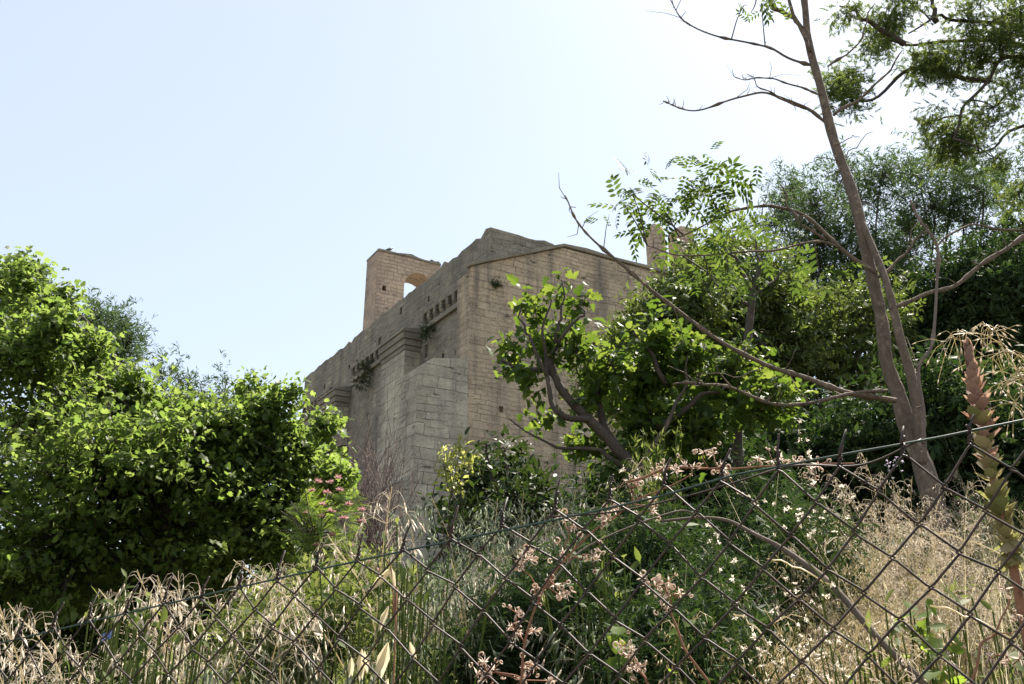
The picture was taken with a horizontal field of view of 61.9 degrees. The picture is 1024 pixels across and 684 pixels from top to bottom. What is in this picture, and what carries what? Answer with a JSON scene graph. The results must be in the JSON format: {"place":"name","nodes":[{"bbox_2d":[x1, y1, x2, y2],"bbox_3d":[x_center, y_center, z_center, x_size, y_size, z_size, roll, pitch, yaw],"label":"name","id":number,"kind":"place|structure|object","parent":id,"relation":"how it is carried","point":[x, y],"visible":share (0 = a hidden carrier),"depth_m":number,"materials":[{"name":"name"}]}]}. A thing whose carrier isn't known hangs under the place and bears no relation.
{"place":"outdoors","nodes":[
{"label":"outdoors","id":0,"kind":"place"},
{"bbox_2d":[0,0,1023,585],"label":"sky","id":1,"kind":"structure","parent":0,"point":[236,169],"materials":[{"name":"blue"}]},
{"bbox_2d":[469,651,557,683],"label":"seed weed","id":2,"kind":"object","parent":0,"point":[478,673],"visible":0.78,"depth_m":1.18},
{"bbox_2d":[7,521,1023,683],"bbox_3d":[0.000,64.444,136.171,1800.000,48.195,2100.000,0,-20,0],"label":"ground","id":3,"kind":"structure","parent":0,"point":[489,587],"depth_m":7.18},
{"bbox_2d":[0,602,93,683],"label":"wild oat","id":4,"kind":"object","parent":3,"relation":"on","point":[11,668],"visible":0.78,"depth_m":2.47,"materials":[{"name":"plant"}]},
{"bbox_2d":[0,607,107,683],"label":"wild oat","id":5,"kind":"object","parent":3,"relation":"on","point":[11,637],"visible":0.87,"depth_m":1.84,"materials":[{"name":"plant"}]},
{"bbox_2d":[57,284,146,498],"bbox_3d":[-10.371,2.658,20.369,2.413,8.780,2.259,0,-20,0],"label":"distant tree","id":6,"kind":"object","parent":3,"relation":"on","point":[107,314],"visible":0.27,"depth_m":21.36,"materials":[{"name":"green plant"}]},
{"bbox_2d":[80,568,168,683],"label":"leafy weed","id":7,"kind":"object","parent":3,"relation":"on","point":[111,642],"visible":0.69,"depth_m":2.17,"materials":[{"name":"green plant"}]},
{"bbox_2d":[92,291,174,379],"bbox_3d":[-10.046,2.731,21.187,2.091,8.864,2.337,18,-27,-41],"label":"distant tree","id":8,"kind":"object","parent":3,"relation":"on","point":[132,337],"visible":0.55,"depth_m":22.11,"materials":[{"name":"green plant"}]},
{"bbox_2d":[0,528,268,683],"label":"grass","id":9,"kind":"structure","parent":3,"relation":"on","point":[80,640],"depth_m":8.53,"materials":[{"name":"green plant"}]},
{"bbox_2d":[59,599,244,683],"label":"leafy weed","id":10,"kind":"object","parent":3,"relation":"on","point":[163,618],"visible":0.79,"depth_m":1.96,"materials":[{"name":"green plant"}]},
{"bbox_2d":[107,575,233,683],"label":"wild oat","id":11,"kind":"object","parent":3,"relation":"on","point":[147,634],"visible":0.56,"depth_m":2.06,"materials":[{"name":"plant"}]},
{"bbox_2d":[106,570,240,672],"bbox_3d":[-0.690,1.355,2.038,0.781,1.565,0.396,3,-20,-9],"label":"wild oat","id":12,"kind":"object","parent":3,"relation":"on","point":[163,594],"visible":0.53,"depth_m":2.26,"materials":[{"name":"plant"}]},
{"bbox_2d":[0,245,361,683],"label":"fig tree","id":13,"kind":"object","parent":3,"relation":"on","point":[211,469],"visible":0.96,"depth_m":7.71,"materials":[{"name":"green plant"}]},
{"bbox_2d":[142,571,228,676],"bbox_3d":[-1.035,1.359,2.102,0.396,1.597,0.781,0,-20,-1],"label":"wild oat","id":14,"kind":"object","parent":3,"relation":"on","point":[186,621],"visible":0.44,"depth_m":2.58,"materials":[{"name":"plant"}]},
{"bbox_2d":[141,342,233,405],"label":"distant tree","id":15,"kind":"object","parent":3,"relation":"on","point":[174,371],"visible":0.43,"depth_m":22.47,"materials":[{"name":"green plant"}]},
{"bbox_2d":[166,562,300,683],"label":"wild oat","id":16,"kind":"object","parent":3,"relation":"on","point":[230,602],"visible":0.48,"depth_m":2.40,"materials":[{"name":"plant"}]},
{"bbox_2d":[199,594,324,683],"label":"wild oat","id":17,"kind":"object","parent":3,"relation":"on","point":[279,637],"visible":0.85,"depth_m":2.10,"materials":[{"name":"plant"}]},
{"bbox_2d":[223,595,326,683],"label":"wild oat","id":18,"kind":"object","parent":3,"relation":"on","point":[315,625],"visible":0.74,"depth_m":2.19,"materials":[{"name":"plant"}]},
{"bbox_2d":[232,632,317,683],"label":"wild oat","id":19,"kind":"object","parent":3,"relation":"on","point":[283,674],"visible":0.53,"depth_m":2.25,"materials":[{"name":"plant"}]},
{"bbox_2d":[182,528,414,683],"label":"leafy shrub","id":20,"kind":"object","parent":3,"relation":"on","point":[348,588],"visible":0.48,"depth_m":2.42,"materials":[{"name":"green plant"}]},
{"bbox_2d":[248,599,353,683],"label":"wild oat","id":21,"kind":"object","parent":3,"relation":"on","point":[311,666],"visible":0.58,"depth_m":2.29,"materials":[{"name":"plant"}]},
{"bbox_2d":[222,559,386,682],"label":"wild oat","id":22,"kind":"object","parent":3,"relation":"on","point":[293,590],"visible":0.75,"depth_m":2.19,"materials":[{"name":"plant"}]},
{"bbox_2d":[276,473,379,607],"bbox_3d":[-1.311,1.842,6.351,1.016,1.702,0.887,-14,-24,33],"label":"silk tree","id":23,"kind":"object","parent":3,"relation":"on","point":[313,533],"visible":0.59,"depth_m":6.44,"materials":[{"name":"green plant"}]},
{"bbox_2d":[307,534,431,680],"bbox_3d":[-0.189,1.226,2.252,0.748,1.401,0.582,-2,-20,6],"label":"wild oat","id":24,"kind":"object","parent":3,"relation":"on","point":[336,554],"visible":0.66,"depth_m":2.38,"materials":[{"name":"plant"}]},
{"bbox_2d":[311,625,434,683],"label":"wild oat","id":25,"kind":"object","parent":3,"relation":"on","point":[348,679],"visible":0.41,"depth_m":2.03,"materials":[{"name":"plant"}]},
{"bbox_2d":[334,487,427,674],"bbox_3d":[-0.417,1.217,2.384,0.544,1.536,0.979,-11,-23,28],"label":"wild oat","id":26,"kind":"object","parent":3,"relation":"on","point":[377,509],"visible":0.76,"depth_m":2.41,"materials":[{"name":"plant"}]},
{"bbox_2d":[331,379,431,597],"bbox_3d":[-3.534,3.333,20.746,3.139,5.677,4.727,0,-20,0],"label":"bare shrub","id":27,"kind":"object","parent":3,"relation":"on","point":[371,532],"visible":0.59,"depth_m":20.72,"materials":[{"name":"plant"}]},
{"bbox_2d":[348,559,416,683],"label":"husk stalk","id":28,"kind":"object","parent":3,"relation":"on","point":[383,657],"visible":0.88,"depth_m":1.37,"materials":[{"name":"plant"}]},
{"bbox_2d":[310,517,498,683],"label":"leafy weed","id":29,"kind":"object","parent":3,"relation":"on","point":[411,570],"visible":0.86,"depth_m":2.08,"materials":[{"name":"green plant"}]},
{"bbox_2d":[375,505,461,631],"bbox_3d":[-0.300,1.194,3.092,0.337,1.144,0.620,-7,-21,19],"label":"wild oat","id":30,"kind":"object","parent":3,"relation":"on","point":[429,533],"visible":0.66,"depth_m":3.10,"materials":[{"name":"plant"}]},
{"bbox_2d":[369,586,468,683],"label":"wild oat","id":31,"kind":"object","parent":3,"relation":"on","point":[442,624],"visible":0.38,"depth_m":2.44,"materials":[{"name":"plant"}]},
{"bbox_2d":[363,565,489,683],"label":"wild oat","id":32,"kind":"object","parent":3,"relation":"on","point":[417,593],"visible":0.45,"depth_m":2.43,"materials":[{"name":"plant"}]},
{"bbox_2d":[403,620,487,683],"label":"wild oat","id":33,"kind":"object","parent":3,"relation":"on","point":[473,643],"visible":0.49,"depth_m":2.25,"materials":[{"name":"plant"}]},
{"bbox_2d":[408,496,500,621],"bbox_3d":[-0.104,1.117,2.795,0.344,1.167,0.633,-16,-26,38],"label":"wild oat","id":34,"kind":"object","parent":3,"relation":"on","point":[430,524],"visible":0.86,"depth_m":2.84,"materials":[{"name":"plant"}]},
{"bbox_2d":[399,552,513,683],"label":"wild oat","id":35,"kind":"object","parent":3,"relation":"on","point":[494,581],"visible":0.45,"depth_m":2.46,"materials":[{"name":"plant"}]},
{"bbox_2d":[430,432,485,621],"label":"young shrub","id":36,"kind":"object","parent":3,"relation":"on","point":[462,452],"visible":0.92,"depth_m":5.46,"materials":[{"name":"green plant"}]},
{"bbox_2d":[406,559,518,683],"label":"wild oat","id":37,"kind":"object","parent":3,"relation":"on","point":[431,598],"visible":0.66,"depth_m":2.28,"materials":[{"name":"plant"}]},
{"bbox_2d":[439,534,530,601],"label":"wild oat","id":38,"kind":"object","parent":3,"relation":"on","point":[477,548],"visible":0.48,"depth_m":2.87,"materials":[{"name":"plant"}]},
{"bbox_2d":[455,499,530,626],"bbox_3d":[-0.151,1.108,2.998,0.504,1.141,0.444,-5,-21,14],"label":"wild oat","id":39,"kind":"object","parent":3,"relation":"on","point":[492,516],"visible":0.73,"depth_m":3.22,"materials":[{"name":"plant"}]},
{"bbox_2d":[426,522,566,656],"bbox_3d":[-0.302,1.209,2.393,0.892,1.407,0.692,8,-22,-21],"label":"wild oat","id":40,"kind":"object","parent":3,"relation":"on","point":[541,543],"visible":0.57,"depth_m":2.61,"materials":[{"name":"plant"}]},
{"bbox_2d":[411,423,585,586],"bbox_3d":[-0.165,1.530,5.939,1.397,1.956,1.156,-14,-24,34],"label":"evergreen shrub","id":41,"kind":"object","parent":3,"relation":"on","point":[506,483],"visible":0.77,"depth_m":5.86,"materials":[{"name":"green plant"}]},
{"bbox_2d":[0,414,1023,683],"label":"chain link fence","id":42,"kind":"object","parent":3,"relation":"on","point":[840,454],"visible":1,"depth_m":1.11,"materials":[{"name":"metal"}]},
{"bbox_2d":[627,441,854,493],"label":"seed weed","id":43,"kind":"object","parent":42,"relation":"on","point":[685,466],"visible":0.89,"depth_m":1.21,"materials":[{"name":"plant"}]},
{"bbox_2d":[0,482,1023,683],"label":"undergrowth","id":44,"kind":"object","parent":3,"relation":"on","point":[509,560],"visible":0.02,"depth_m":7.49,"materials":[{"name":"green plant"}]},
{"bbox_2d":[0,513,1023,683],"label":"fine weeds","id":45,"kind":"object","parent":3,"relation":"on","point":[343,677],"visible":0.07,"depth_m":4.46,"materials":[{"name":"beige plant"}]},
{"bbox_2d":[489,491,563,564],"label":"wild oat","id":46,"kind":"object","parent":3,"relation":"on","point":[514,508],"visible":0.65,"depth_m":2.94,"materials":[{"name":"plant"}]},
{"bbox_2d":[400,527,681,683],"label":"leafy shrub","id":47,"kind":"object","parent":3,"relation":"on","point":[494,635],"visible":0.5,"depth_m":2.27,"materials":[{"name":"green plant"}]},
{"bbox_2d":[302,223,813,575],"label":"ruined church","id":48,"kind":"structure","parent":3,"relation":"on","point":[450,389],"depth_m":34.87,"materials":[{"name":"stone"}]},
{"bbox_2d":[349,356,374,393],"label":"wall plant","id":49,"kind":"object","parent":48,"relation":"attached to","point":[364,368],"depth_m":43.19,"materials":[{"name":"green plant"}]},
{"bbox_2d":[508,618,628,683],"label":"wild oat","id":50,"kind":"object","parent":3,"relation":"on","point":[543,662],"visible":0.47,"depth_m":2.08,"materials":[{"name":"plant"}]},
{"bbox_2d":[548,612,618,683],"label":"wild oat","id":51,"kind":"object","parent":3,"relation":"on","point":[562,655],"visible":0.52,"depth_m":2.02,"materials":[{"name":"plant"}]},
{"bbox_2d":[541,520,698,683],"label":"leafy weed","id":52,"kind":"object","parent":3,"relation":"on","point":[607,604],"visible":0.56,"depth_m":2.10,"materials":[{"name":"green plant"}]},
{"bbox_2d":[612,630,648,683],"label":"seed weed","id":53,"kind":"object","parent":3,"relation":"on","point":[631,668],"visible":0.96,"depth_m":1.22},
{"bbox_2d":[604,619,695,683],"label":"leafy weed","id":54,"kind":"object","parent":3,"relation":"on","point":[616,662],"visible":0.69,"depth_m":1.71,"materials":[{"name":"green plant"}]},
{"bbox_2d":[486,267,817,530],"bbox_3d":[0.897,0.820,5.742,2.183,2.870,1.178,0,-20,0],"label":"fig tree","id":55,"kind":"object","parent":3,"relation":"on","point":[647,384],"visible":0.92,"depth_m":5.75,"materials":[{"name":"green plant"}]},
{"bbox_2d":[541,224,762,433],"bbox_3d":[2.117,0.612,11.480,2.710,5.261,2.612,8,-22,-21],"label":"tree","id":56,"kind":"object","parent":3,"relation":"on","point":[702,308],"visible":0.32,"depth_m":11.36,"materials":[{"name":"green plant"}]},
{"bbox_2d":[548,464,756,613],"bbox_3d":[0.522,0.976,2.914,0.972,1.317,1.485,0,-20,0],"label":"leafy shrub","id":57,"kind":"object","parent":3,"relation":"on","point":[651,545],"visible":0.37,"depth_m":2.52,"materials":[{"name":"green plant"}]},
{"bbox_2d":[624,421,684,533],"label":"feathery shrub","id":58,"kind":"object","parent":3,"relation":"on","point":[646,464],"visible":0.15,"depth_m":4.30,"materials":[{"name":"green plant"}]},
{"bbox_2d":[323,440,1023,683],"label":"dry stalks","id":59,"kind":"object","parent":3,"relation":"on","point":[888,602],"visible":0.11,"depth_m":2.50,"materials":[{"name":"plant"}]},
{"bbox_2d":[637,570,710,683],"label":"seed weed","id":60,"kind":"object","parent":3,"relation":"on","point":[659,582],"visible":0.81,"depth_m":1.24,"materials":[{"name":"plant"}]},
{"bbox_2d":[547,519,812,683],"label":"leafy shrub","id":61,"kind":"object","parent":3,"relation":"on","point":[715,607],"visible":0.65,"depth_m":1.95,"materials":[{"name":"green plant"}]},
{"bbox_2d":[551,379,810,545],"bbox_3d":[1.530,1.292,7.505,2.479,2.366,2.330,0,-20,0],"label":"dark shrub","id":62,"kind":"object","parent":3,"relation":"on","point":[750,445],"visible":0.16,"depth_m":6.99,"materials":[{"name":"green plant"}]},
{"bbox_2d":[649,215,817,537],"bbox_3d":[1.786,0.500,6.455,1.333,3.173,0.893,0,-20,0],"label":"ash sapling","id":63,"kind":"object","parent":3,"relation":"on","point":[752,292],"visible":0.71,"depth_m":6.67,"materials":[{"name":"green plant"}]},
{"bbox_2d":[705,523,834,681],"bbox_3d":[0.469,0.463,1.533,0.225,0.278,0.045,0,-20,0],"label":"flowering plant","id":64,"kind":"object","parent":3,"relation":"on","point":[742,586],"visible":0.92,"depth_m":1.53,"materials":[{"name":"pink plant"}]},
{"bbox_2d":[653,609,890,683],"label":"dry tussock","id":65,"kind":"object","parent":3,"relation":"on","point":[812,642],"visible":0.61,"depth_m":1.70,"materials":[{"name":"beige plant"}]},
{"bbox_2d":[703,536,864,683],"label":"dry tussock","id":66,"kind":"object","parent":3,"relation":"on","point":[794,562],"visible":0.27,"depth_m":2.26,"materials":[{"name":"beige plant"}]},
{"bbox_2d":[688,441,889,672],"bbox_3d":[0.872,0.914,2.758,0.649,1.237,1.356,-6,-21,17],"label":"leafy shrub","id":67,"kind":"object","parent":3,"relation":"on","point":[752,522],"visible":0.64,"depth_m":2.51,"materials":[{"name":"green plant"}]},
{"bbox_2d":[655,197,925,432],"bbox_3d":[4.138,0.414,12.850,4.581,5.337,2.399,0,-20,0],"label":"bushy tree","id":68,"kind":"object","parent":3,"relation":"on","point":[823,352],"visible":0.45,"depth_m":12.70,"materials":[{"name":"green plant"}]},
{"bbox_2d":[732,614,849,683],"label":"flowering plant","id":69,"kind":"object","parent":3,"relation":"on","point":[759,648],"visible":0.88,"depth_m":1.45,"materials":[{"name":"pink plant"}]},
{"bbox_2d":[559,0,1023,683],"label":"leaning tree","id":70,"kind":"object","parent":3,"relation":"on","point":[913,420],"visible":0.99,"depth_m":4.12,"materials":[{"name":"brown plant"}]},
{"bbox_2d":[740,479,855,596],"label":"flowering plant","id":71,"kind":"object","parent":3,"relation":"on","point":[810,533],"visible":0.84,"depth_m":1.72,"materials":[{"name":"pink plant"}]},
{"bbox_2d":[668,648,959,683],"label":"dry tussock","id":72,"kind":"object","parent":3,"relation":"on","point":[877,680],"visible":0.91,"depth_m":1.50,"materials":[{"name":"beige plant"}]},
{"bbox_2d":[759,512,895,683],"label":"dry tussock","id":73,"kind":"object","parent":3,"relation":"on","point":[835,607],"visible":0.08,"depth_m":2.60,"materials":[{"name":"beige plant"}]},
{"bbox_2d":[740,134,924,385],"bbox_3d":[6.472,-0.731,16.256,3.830,8.251,3.471,0,-20,0],"label":"airy tree","id":74,"kind":"object","parent":3,"relation":"on","point":[829,255],"visible":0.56,"depth_m":16.64,"materials":[{"name":"green plant"}]},
{"bbox_2d":[764,546,903,683],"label":"dry tussock","id":75,"kind":"object","parent":3,"relation":"on","point":[850,612],"visible":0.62,"depth_m":2.21,"materials":[{"name":"beige plant"}]},
{"bbox_2d":[784,624,902,683],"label":"wild oat","id":76,"kind":"object","parent":3,"relation":"on","point":[819,658],"visible":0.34,"depth_m":1.74,"materials":[{"name":"plant"}]},
{"bbox_2d":[749,467,938,682],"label":"dry tussock","id":77,"kind":"object","parent":3,"relation":"on","point":[844,511],"visible":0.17,"depth_m":2.78,"materials":[{"name":"beige plant"}]},
{"bbox_2d":[730,376,968,564],"bbox_3d":[2.992,1.454,8.054,2.793,2.335,2.389,0,-20,0],"label":"dark shrub","id":78,"kind":"object","parent":3,"relation":"on","point":[825,439],"visible":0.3,"depth_m":7.57,"materials":[{"name":"green plant"}]},
{"bbox_2d":[751,615,954,683],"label":"dry tussock","id":79,"kind":"object","parent":3,"relation":"on","point":[872,668],"visible":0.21,"depth_m":1.78,"materials":[{"name":"beige plant"}]},
{"bbox_2d":[796,542,925,683],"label":"dry tussock","id":80,"kind":"object","parent":3,"relation":"on","point":[867,604],"visible":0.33,"depth_m":2.38,"materials":[{"name":"beige plant"}]},
{"bbox_2d":[759,610,983,683],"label":"dry tussock","id":81,"kind":"object","parent":3,"relation":"on","point":[790,638],"visible":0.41,"depth_m":1.68,"materials":[{"name":"beige plant"}]},
{"bbox_2d":[807,499,960,683],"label":"dry tussock","id":82,"kind":"object","parent":3,"relation":"on","point":[891,583],"visible":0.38,"depth_m":2.40,"materials":[{"name":"beige plant"}]},
{"bbox_2d":[820,449,965,682],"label":"dry tussock","id":83,"kind":"object","parent":3,"relation":"on","point":[883,536],"visible":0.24,"depth_m":3.05,"materials":[{"name":"beige plant"}]},
{"bbox_2d":[828,484,965,683],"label":"dry tussock","id":84,"kind":"object","parent":3,"relation":"on","point":[922,542],"visible":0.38,"depth_m":2.67,"materials":[{"name":"beige plant"}]},
{"bbox_2d":[792,583,1023,683],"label":"leafy weed","id":85,"kind":"object","parent":3,"relation":"on","point":[896,630],"visible":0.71,"depth_m":1.65,"materials":[{"name":"green plant"}]},
{"bbox_2d":[808,0,1023,224],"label":"tree","id":86,"kind":"object","parent":3,"relation":"on","point":[933,67],"visible":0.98,"depth_m":7.68,"materials":[{"name":"green plant"}]},
{"bbox_2d":[885,598,951,683],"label":"leafy weed","id":87,"kind":"object","parent":3,"relation":"on","point":[924,624],"visible":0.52,"depth_m":1.79,"materials":[{"name":"green plant"}]},
{"bbox_2d":[866,507,980,683],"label":"dry tussock","id":88,"kind":"object","parent":3,"relation":"on","point":[913,578],"visible":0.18,"depth_m":2.88,"materials":[{"name":"beige plant"}]},
{"bbox_2d":[833,128,1023,293],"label":"airy tree","id":89,"kind":"object","parent":3,"relation":"on","point":[938,206],"visible":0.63,"depth_m":17.26,"materials":[{"name":"green plant"}]},
{"bbox_2d":[839,199,1023,422],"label":"dark tree","id":90,"kind":"object","parent":3,"relation":"on","point":[991,293],"visible":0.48,"depth_m":13.83,"materials":[{"name":"green plant"}]},
{"bbox_2d":[900,635,966,683],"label":"leafy weed","id":91,"kind":"object","parent":3,"relation":"on","point":[930,674],"visible":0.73,"depth_m":1.63,"materials":[{"name":"green plant"}]},
{"bbox_2d":[850,335,1023,549],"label":"dark shrub","id":92,"kind":"object","parent":3,"relation":"on","point":[946,403],"visible":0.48,"depth_m":7.40,"materials":[{"name":"green plant"}]},
{"bbox_2d":[881,504,1003,683],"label":"dry tussock","id":93,"kind":"object","parent":3,"relation":"on","point":[954,592],"visible":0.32,"depth_m":2.75,"materials":[{"name":"beige plant"}]},
{"bbox_2d":[881,480,1022,683],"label":"dry tussock","id":94,"kind":"object","parent":3,"relation":"on","point":[898,524],"visible":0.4,"depth_m":2.94,"materials":[{"name":"beige plant"}]},
{"bbox_2d":[908,471,1010,651],"bbox_3d":[2.044,1.018,3.935,0.715,0.816,0.630,6,-21,-16],"label":"dry tussock","id":95,"kind":"object","parent":3,"relation":"on","point":[960,524],"visible":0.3,"depth_m":3.98,"materials":[{"name":"beige plant"}]},
{"bbox_2d":[899,534,1023,683],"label":"dry tussock","id":96,"kind":"object","parent":3,"relation":"on","point":[974,615],"visible":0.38,"depth_m":2.63,"materials":[{"name":"beige plant"}]},
{"bbox_2d":[913,496,1012,656],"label":"dry tussock","id":97,"kind":"object","parent":3,"relation":"on","point":[984,566],"visible":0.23,"depth_m":3.91,"materials":[{"name":"beige plant"}]},
{"bbox_2d":[904,495,1023,683],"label":"dry tussock","id":98,"kind":"object","parent":3,"relation":"on","point":[958,542],"visible":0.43,"depth_m":2.87,"materials":[{"name":"beige plant"}]},
{"bbox_2d":[911,322,1023,437],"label":"drooping grass","id":99,"kind":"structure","parent":3,"relation":"on","point":[1018,373],"depth_m":1.65,"materials":[{"name":"plant"}]},
{"bbox_2d":[913,585,1023,683],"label":"leafy weed","id":100,"kind":"object","parent":3,"relation":"on","point":[985,604],"visible":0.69,"depth_m":1.79,"materials":[{"name":"green plant"}]},
{"bbox_2d":[960,499,1023,650],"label":"dry tussock","id":101,"kind":"object","parent":3,"relation":"on","point":[996,556],"visible":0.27,"depth_m":3.79,"materials":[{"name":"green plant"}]},
{"bbox_2d":[961,337,1023,646],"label":"acanthus spike","id":102,"kind":"object","parent":3,"relation":"on","point":[1000,508],"visible":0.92,"depth_m":1.42,"materials":[{"name":"plant"}]},
{"bbox_2d":[969,578,1023,683],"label":"seed weed","id":103,"kind":"object","parent":3,"relation":"on","point":[988,654],"visible":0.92,"depth_m":1.13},
{"bbox_2d":[55,506,1023,683],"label":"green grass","id":104,"kind":"structure","parent":0,"point":[916,612],"depth_m":4.27,"materials":[{"name":"plant"}]},
{"bbox_2d":[502,473,692,683],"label":"seed weed","id":105,"kind":"object","parent":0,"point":[550,580],"visible":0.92,"depth_m":1.20,"materials":[{"name":"plant"}]},
{"bbox_2d":[546,510,928,683],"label":"dead branch","id":106,"kind":"object","parent":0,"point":[856,612],"visible":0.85,"depth_m":1.86,"materials":[{"name":"brown wood"}]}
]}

